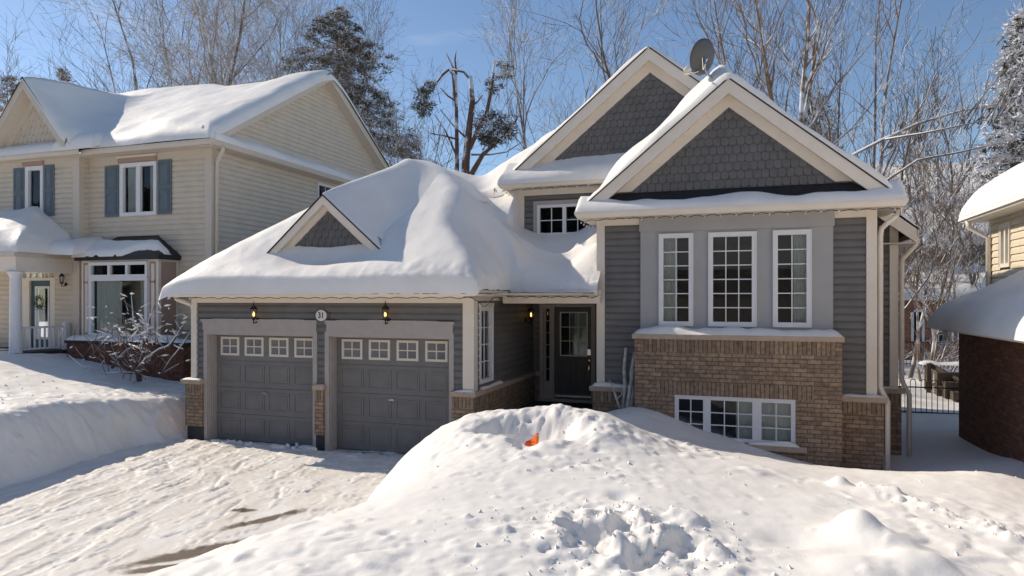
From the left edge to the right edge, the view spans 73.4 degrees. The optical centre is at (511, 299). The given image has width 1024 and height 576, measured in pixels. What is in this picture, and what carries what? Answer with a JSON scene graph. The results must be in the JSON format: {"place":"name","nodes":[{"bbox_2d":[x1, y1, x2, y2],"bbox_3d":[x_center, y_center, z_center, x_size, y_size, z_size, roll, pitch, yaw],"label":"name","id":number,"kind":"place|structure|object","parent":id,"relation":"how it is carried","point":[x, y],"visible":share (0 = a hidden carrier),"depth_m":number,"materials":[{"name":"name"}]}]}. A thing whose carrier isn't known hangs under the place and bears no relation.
{"place":"outdoors","nodes":[
{"label":"outdoors","id":0,"kind":"place"},
{"bbox_2d":[0,439,405,575],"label":"driveway","id":1,"kind":"structure","parent":0,"point":[142,510],"depth_m":9.55,"materials":[{"name":"white snow"}]},
{"bbox_2d":[211,439,316,451],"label":"snow chunks","id":2,"kind":"object","parent":1,"relation":"on","point":[300,448],"visible":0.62,"depth_m":13.14,"materials":[{"name":"white snow"}]},
{"bbox_2d":[0,348,1023,575],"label":"snow ground","id":3,"kind":"structure","parent":0,"point":[800,509],"depth_m":6.79,"materials":[{"name":"white snow"}]},
{"bbox_2d":[0,72,18,111],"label":"pine tree","id":4,"kind":"object","parent":3,"relation":"on","point":[7,86],"visible":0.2,"depth_m":52.91,"materials":[{"name":"green plant"}]},
{"bbox_2d":[54,66,76,82],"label":"pine tree","id":5,"kind":"object","parent":3,"relation":"on","point":[60,72],"visible":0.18,"depth_m":53.84,"materials":[{"name":"green plant"}]},
{"bbox_2d":[60,289,190,383],"bbox_3d":[-9.087,0.945,16.006,4.957,2.404,1.195,0,0,22],"label":"bare shrub","id":6,"kind":"object","parent":3,"relation":"on","point":[141,362],"visible":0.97,"depth_m":15.88,"materials":[{"name":"brown plant"}]},
{"bbox_2d":[0,0,269,152],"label":"bare tree","id":7,"kind":"object","parent":3,"relation":"on","point":[10,70],"visible":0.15,"depth_m":38.30,"materials":[{"name":"brown plant"}]},
{"bbox_2d":[0,0,277,113],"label":"bare tree","id":8,"kind":"object","parent":3,"relation":"on","point":[120,45],"visible":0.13,"depth_m":44.74,"materials":[{"name":"brown plant"}]},
{"bbox_2d":[1,0,290,92],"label":"bare tree","id":9,"kind":"object","parent":3,"relation":"on","point":[133,65],"visible":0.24,"depth_m":41.49,"materials":[{"name":"brown plant"}]},
{"bbox_2d":[42,0,289,92],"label":"bare tree","id":10,"kind":"object","parent":3,"relation":"on","point":[193,50],"visible":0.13,"depth_m":43.30,"materials":[{"name":"brown plant"}]},
{"bbox_2d":[0,70,390,380],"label":"neighbour house","id":11,"kind":"structure","parent":3,"relation":"on","point":[153,191],"depth_m":18.82,"materials":[{"name":"beige"}]},
{"bbox_2d":[25,165,43,210],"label":"window","id":12,"kind":"structure","parent":11,"relation":"in","point":[34,175],"depth_m":19.43,"materials":[{"name":"white glass"}]},
{"bbox_2d":[33,295,44,309],"bbox_3d":[-13.255,0.084,19.257,0.494,0.495,0.150,0,0,18],"label":"wreath","id":13,"kind":"object","parent":11,"relation":"attached to","point":[39,305],"visible":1,"depth_m":19.25,"materials":[{"name":"green plant"}]},
{"bbox_2d":[31,280,49,347],"bbox_3d":[-13.256,0.410,19.371,0.801,1.900,0.060,0,0,18],"label":"front door","id":14,"kind":"structure","parent":11,"relation":"in","point":[41,317],"depth_m":19.39,"materials":[{"name":"teal"}]},
{"bbox_2d":[59,273,66,286],"bbox_3d":[-12.354,-0.584,18.891,0.151,0.447,0.212,0,0,18],"label":"wall lantern","id":15,"kind":"object","parent":11,"relation":"attached to","point":[62,278],"depth_m":18.85,"materials":[{"name":"black metal"}]},
{"bbox_2d":[88,276,148,336],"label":"window","id":16,"kind":"structure","parent":11,"relation":"in","point":[103,292],"depth_m":18.18,"materials":[{"name":"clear glass"}]},
{"bbox_2d":[88,261,148,277],"bbox_3d":[-10.193,-0.780,18.143,2.002,0.414,0.567,0,0,18],"label":"window","id":17,"kind":"structure","parent":11,"relation":"in","point":[133,269],"depth_m":18.12,"materials":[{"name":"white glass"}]},
{"bbox_2d":[119,161,157,216],"bbox_3d":[-9.992,-2.980,18.758,1.266,1.435,0.572,0,0,18],"label":"window","id":18,"kind":"structure","parent":11,"relation":"in","point":[138,180],"depth_m":18.68,"materials":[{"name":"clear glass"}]},
{"bbox_2d":[317,182,333,196],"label":"window","id":19,"kind":"structure","parent":11,"relation":"in","point":[322,188],"depth_m":22.85,"materials":[{"name":"clear glass"}]},
{"bbox_2d":[44,0,412,94],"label":"bare tree","id":20,"kind":"object","parent":3,"relation":"on","point":[214,33],"visible":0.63,"depth_m":37.42,"materials":[{"name":"brown plant"}]},
{"bbox_2d":[174,0,413,154],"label":"bare tree","id":21,"kind":"object","parent":3,"relation":"on","point":[302,39],"visible":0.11,"depth_m":42.81,"materials":[{"name":"brown plant"}]},
{"bbox_2d":[274,6,440,165],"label":"pine tree","id":22,"kind":"object","parent":3,"relation":"on","point":[330,18],"visible":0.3,"depth_m":40.72,"materials":[{"name":"green plant"}]},
{"bbox_2d":[307,0,453,168],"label":"bare tree","id":23,"kind":"object","parent":3,"relation":"on","point":[368,36],"visible":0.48,"depth_m":39.51,"materials":[{"name":"brown plant"}]},
{"bbox_2d":[344,55,510,174],"bbox_3d":[-5.726,-4.828,35.510,9.214,15.424,9.909,0,0,-40],"label":"bare tree","id":24,"kind":"object","parent":3,"relation":"on","point":[391,160],"visible":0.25,"depth_m":34.39,"materials":[{"name":"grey plant"}]},
{"bbox_2d":[411,51,524,174],"bbox_3d":[-2.396,-8.720,35.706,6.600,8.506,2.492,0,0,18],"label":"broken pine","id":25,"kind":"object","parent":3,"relation":"on","point":[503,129],"visible":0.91,"depth_m":35.38,"materials":[{"name":"brown plant"}]},
{"bbox_2d":[499,433,538,445],"bbox_3d":[0.088,1.832,8.559,0.521,0.370,0.109,0,0,18],"label":"snow shovel","id":26,"kind":"object","parent":3,"relation":"on","point":[534,441],"visible":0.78,"depth_m":8.51,"materials":[{"name":"orange plastic"}]},
{"bbox_2d":[395,0,683,151],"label":"bare tree","id":27,"kind":"object","parent":3,"relation":"on","point":[524,89],"visible":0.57,"depth_m":34.96,"materials":[{"name":"brown plant"}]},
{"bbox_2d":[158,46,924,470],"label":"house","id":28,"kind":"structure","parent":3,"relation":"on","point":[770,330],"depth_m":12.63,"materials":[{"name":"grey"}]},
{"bbox_2d":[250,302,259,323],"bbox_3d":[-4.997,0.240,13.343,0.151,0.447,0.212,0,0,18],"label":"wall lantern","id":29,"kind":"object","parent":28,"relation":"attached to","point":[253,307],"depth_m":13.30,"materials":[{"name":"black metal"}]},
{"bbox_2d":[217,335,312,445],"bbox_3d":[-4.880,1.771,13.666,2.456,2.150,0.090,0,0,18],"label":"garage door","id":30,"kind":"structure","parent":28,"relation":"in","point":[265,392],"depth_m":13.68,"materials":[{"name":"grey metal"}]},
{"bbox_2d":[314,309,329,321],"bbox_3d":[-3.596,0.297,12.967,0.340,0.250,0.043,0,0,18],"label":"number plaque","id":31,"kind":"object","parent":28,"relation":"attached to","point":[321,315],"visible":1,"depth_m":12.95,"materials":[{"name":"grey"}]},
{"bbox_2d":[171,297,499,306],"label":"string lights","id":32,"kind":"object","parent":28,"relation":"hanging from","point":[341,298],"visible":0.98,"depth_m":12.46,"materials":[{"name":"green plastic"}]},
{"bbox_2d":[381,301,390,323],"bbox_3d":[-2.278,0.223,12.434,0.151,0.447,0.212,0,0,18],"label":"wall lantern","id":33,"kind":"object","parent":28,"relation":"attached to","point":[385,307],"depth_m":12.38,"materials":[{"name":"black metal"}]},
{"bbox_2d":[337,337,448,453],"bbox_3d":[-2.201,1.771,12.771,2.434,2.150,0.090,0,0,18],"label":"garage door","id":34,"kind":"structure","parent":28,"relation":"in","point":[393,393],"depth_m":12.79,"materials":[{"name":"grey metal"}]},
{"bbox_2d":[478,307,493,383],"bbox_3d":[-0.718,0.820,12.676,0.562,1.384,0.674,0,0,18],"label":"window","id":35,"kind":"structure","parent":28,"relation":"in","point":[486,321],"depth_m":12.85,"materials":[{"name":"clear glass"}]},
{"bbox_2d":[525,305,533,322],"bbox_3d":[0.384,0.284,14.844,0.212,0.447,0.151,0,0,18],"label":"wall lantern","id":36,"kind":"object","parent":28,"relation":"attached to","point":[531,315],"depth_m":14.83,"materials":[{"name":"black metal"}]},
{"bbox_2d":[501,184,601,193],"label":"string lights","id":37,"kind":"object","parent":28,"relation":"attached to","point":[551,187],"visible":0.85,"depth_m":14.39,"materials":[{"name":"green plastic"}]},
{"bbox_2d":[507,296,596,298],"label":"string lights","id":38,"kind":"object","parent":28,"relation":"attached to","point":[554,296],"visible":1,"depth_m":12.80,"materials":[{"name":"green plastic"}]},
{"bbox_2d":[537,203,588,233],"bbox_3d":[1.197,-1.712,14.924,1.197,0.663,0.552,0,0,18],"label":"window","id":39,"kind":"structure","parent":28,"relation":"in","point":[551,219],"depth_m":15.13,"materials":[{"name":"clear glass"}]},
{"bbox_2d":[555,307,590,398],"bbox_3d":[1.431,1.175,15.453,0.834,2.030,0.680,0,0,18],"label":"front door","id":40,"kind":"structure","parent":28,"relation":"in","point":[572,324],"depth_m":15.25,"materials":[{"name":"grey wood"}]},
{"bbox_2d":[659,233,692,325],"bbox_3d":[3.207,-0.360,13.132,0.609,1.665,1.657,0,0,18],"label":"window","id":41,"kind":"structure","parent":28,"relation":"in","point":[675,249],"depth_m":12.53,"materials":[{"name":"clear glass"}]},
{"bbox_2d":[683,38,717,87],"bbox_3d":[3.339,-4.221,12.318,0.810,0.945,0.303,0,0,-26],"label":"satellite dish","id":42,"kind":"object","parent":28,"relation":"attached to","point":[701,59],"visible":0.99,"depth_m":12.35,"materials":[{"name":"silver metal"}]},
{"bbox_2d":[708,231,756,326],"bbox_3d":[4.123,-0.360,12.826,0.813,1.663,1.657,0,0,18],"label":"window","id":43,"kind":"structure","parent":28,"relation":"in","point":[732,256],"depth_m":13.52,"materials":[{"name":"clear glass"}]},
{"bbox_2d":[675,395,795,443],"bbox_3d":[3.918,2.048,12.140,1.967,0.776,0.908,0,0,18],"label":"window","id":44,"kind":"structure","parent":28,"relation":"in","point":[748,420],"depth_m":11.74,"materials":[{"name":"clear glass"}]},
{"bbox_2d":[580,208,900,228],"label":"string lights","id":45,"kind":"object","parent":28,"relation":"attached to","point":[739,214],"visible":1,"depth_m":11.74,"materials":[{"name":"green plastic"}]},
{"bbox_2d":[773,229,811,327],"bbox_3d":[5.048,-0.362,12.517,0.619,1.668,1.657,0,0,18],"label":"window","id":46,"kind":"structure","parent":28,"relation":"in","point":[792,249],"depth_m":11.83,"materials":[{"name":"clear glass"}]},
{"bbox_2d":[519,0,643,145],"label":"bare tree","id":47,"kind":"object","parent":3,"relation":"on","point":[585,99],"visible":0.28,"depth_m":41.19,"materials":[{"name":"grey plant"}]},
{"bbox_2d":[609,380,622,407],"bbox_3d":[1.910,1.717,12.517,0.298,0.512,0.117,0,0,8],"label":"birch log","id":48,"kind":"object","parent":3,"relation":"on","point":[617,398],"visible":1,"depth_m":12.50,"materials":[{"name":"white wood"}]},
{"bbox_2d":[621,348,627,407],"bbox_3d":[2.052,1.426,12.545,0.094,1.100,0.168,0,0,25],"label":"birch log","id":49,"kind":"object","parent":3,"relation":"on","point":[624,379],"visible":0.94,"depth_m":12.53,"materials":[{"name":"white wood"}]},
{"bbox_2d":[625,368,634,407],"bbox_3d":[2.141,1.610,12.429,0.246,0.755,0.083,0,0,-35],"label":"birch log","id":50,"kind":"object","parent":3,"relation":"on","point":[628,398],"visible":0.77,"depth_m":12.39,"materials":[{"name":"white wood"}]},
{"bbox_2d":[629,352,634,406],"bbox_3d":[2.182,1.458,12.481,0.125,1.014,0.242,0,0,18],"label":"birch log","id":51,"kind":"object","parent":3,"relation":"on","point":[633,386],"visible":0.75,"depth_m":12.46,"materials":[{"name":"white wood"}]},
{"bbox_2d":[487,0,860,111],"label":"bare tree","id":52,"kind":"object","parent":3,"relation":"on","point":[603,60],"visible":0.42,"depth_m":30.41,"materials":[{"name":"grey plant"}]},
{"bbox_2d":[639,0,809,92],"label":"bare tree","id":53,"kind":"object","parent":3,"relation":"on","point":[723,56],"visible":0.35,"depth_m":30.95,"materials":[{"name":"brown plant"}]},
{"bbox_2d":[703,0,884,150],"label":"bare tree","id":54,"kind":"object","parent":3,"relation":"on","point":[814,127],"visible":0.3,"depth_m":31.01,"materials":[{"name":"brown plant"}]},
{"bbox_2d":[667,0,927,146],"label":"bare tree","id":55,"kind":"object","parent":3,"relation":"on","point":[768,84],"visible":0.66,"depth_m":26.83,"materials":[{"name":"brown plant"}]},
{"bbox_2d":[804,91,845,147],"bbox_3d":[16.396,-4.297,36.490,2.932,13.746,2.635,0,0,18],"label":"tree","id":56,"kind":"object","parent":3,"relation":"on","point":[821,125],"visible":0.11,"depth_m":36.38,"materials":[{"name":"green plant"}]},
{"bbox_2d":[832,41,988,377],"bbox_3d":[11.951,-2.706,21.309,4.576,11.182,6.406,0,0,0],"label":"bare tree","id":57,"kind":"object","parent":3,"relation":"on","point":[912,367],"visible":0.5,"depth_m":21.13,"materials":[{"name":"grey plant"}]},
{"bbox_2d":[824,8,1008,219],"bbox_3d":[20.010,-5.283,32.661,7.236,16.348,11.678,0,0,-44],"label":"bare tree","id":58,"kind":"object","parent":3,"relation":"on","point":[936,141],"visible":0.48,"depth_m":32.28,"materials":[{"name":"brown plant"}]},
{"bbox_2d":[812,0,1023,292],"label":"bare tree","id":59,"kind":"object","parent":3,"relation":"on","point":[969,168],"visible":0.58,"depth_m":26.74,"materials":[{"name":"brown plant"}]},
{"bbox_2d":[898,337,956,374],"bbox_3d":[13.326,1.993,23.031,2.651,1.770,1.903,0,0,18],"label":"bare shrub","id":60,"kind":"object","parent":3,"relation":"on","point":[907,356],"visible":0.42,"depth_m":22.90,"materials":[{"name":"brown plant"}]},
{"bbox_2d":[899,379,958,413],"bbox_3d":[9.840,2.470,16.744,2.610,1.180,0.060,0,0,18],"label":"metal fence","id":61,"kind":"object","parent":3,"relation":"on","point":[926,387],"visible":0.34,"depth_m":16.66,"materials":[{"name":"black"}]},
{"bbox_2d":[870,160,988,360],"bbox_3d":[20.241,-2.484,33.934,7.804,10.689,10.800,0,0,18],"label":"bare tree","id":62,"kind":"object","parent":3,"relation":"on","point":[909,331],"depth_m":29.73,"materials":[{"name":"brown plant"}]},
{"bbox_2d":[911,310,924,341],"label":"window","id":63,"kind":"structure","parent":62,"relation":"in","point":[913,318],"depth_m":29.50,"materials":[{"name":"white"}]},
{"bbox_2d":[936,330,953,343],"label":"window","id":64,"kind":"structure","parent":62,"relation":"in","point":[940,336],"depth_m":29.20,"materials":[{"name":"black"}]},
{"bbox_2d":[906,309,958,371],"bbox_3d":[14.934,1.496,23.391,2.714,2.761,3.346,0,0,18],"label":"bare shrub","id":65,"kind":"object","parent":3,"relation":"on","point":[950,359],"visible":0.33,"depth_m":23.30,"materials":[{"name":"brown plant"}]},
{"bbox_2d":[852,59,1023,180],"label":"leaning tree","id":66,"kind":"object","parent":3,"relation":"on","point":[916,134],"visible":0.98,"depth_m":19.41,"materials":[{"name":"brown plant"}]},
{"bbox_2d":[918,360,958,400],"bbox_3d":[11.903,2.170,18.256,1.500,1.065,2.225,0,0,18],"label":"deck stair","id":67,"kind":"object","parent":3,"relation":"on","point":[941,375],"visible":0.59,"depth_m":18.51,"materials":[{"name":"brown wood"}]},
{"bbox_2d":[898,122,987,381],"bbox_3d":[12.949,-1.351,21.043,4.021,8.439,2.959,0,0,-26],"label":"bare tree","id":68,"kind":"object","parent":3,"relation":"on","point":[951,267],"visible":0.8,"depth_m":20.78,"materials":[{"name":"brown plant"}]},
{"bbox_2d":[907,87,1010,289],"bbox_3d":[19.737,-3.099,28.526,6.263,11.958,8.878,0,0,34],"label":"bare tree","id":69,"kind":"object","parent":3,"relation":"on","point":[974,279],"visible":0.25,"depth_m":28.98,"materials":[{"name":"grey plant"}]},
{"bbox_2d":[926,162,1023,461],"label":"neighbour house","id":70,"kind":"structure","parent":3,"relation":"on","point":[986,323],"depth_m":12.31,"materials":[{"name":"red brick"}]},
{"bbox_2d":[942,330,951,347],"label":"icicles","id":71,"kind":"object","parent":70,"relation":"hanging from","point":[944,335],"visible":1,"depth_m":13.12,"materials":[{"name":"ice"}]},
{"bbox_2d":[998,222,1011,267],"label":"window","id":72,"kind":"structure","parent":70,"relation":"in","point":[1004,235],"depth_m":13.67,"materials":[{"name":"beige plastic"}]},
{"bbox_2d":[960,7,1023,194],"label":"pine tree","id":73,"kind":"object","parent":3,"relation":"on","point":[1012,123],"visible":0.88,"depth_m":21.04,"materials":[{"name":"green plant"}]},
{"bbox_2d":[0,0,1023,175],"label":"sky","id":74,"kind":"structure","parent":0,"point":[434,28],"materials":[{"name":"blue"}]}
]}

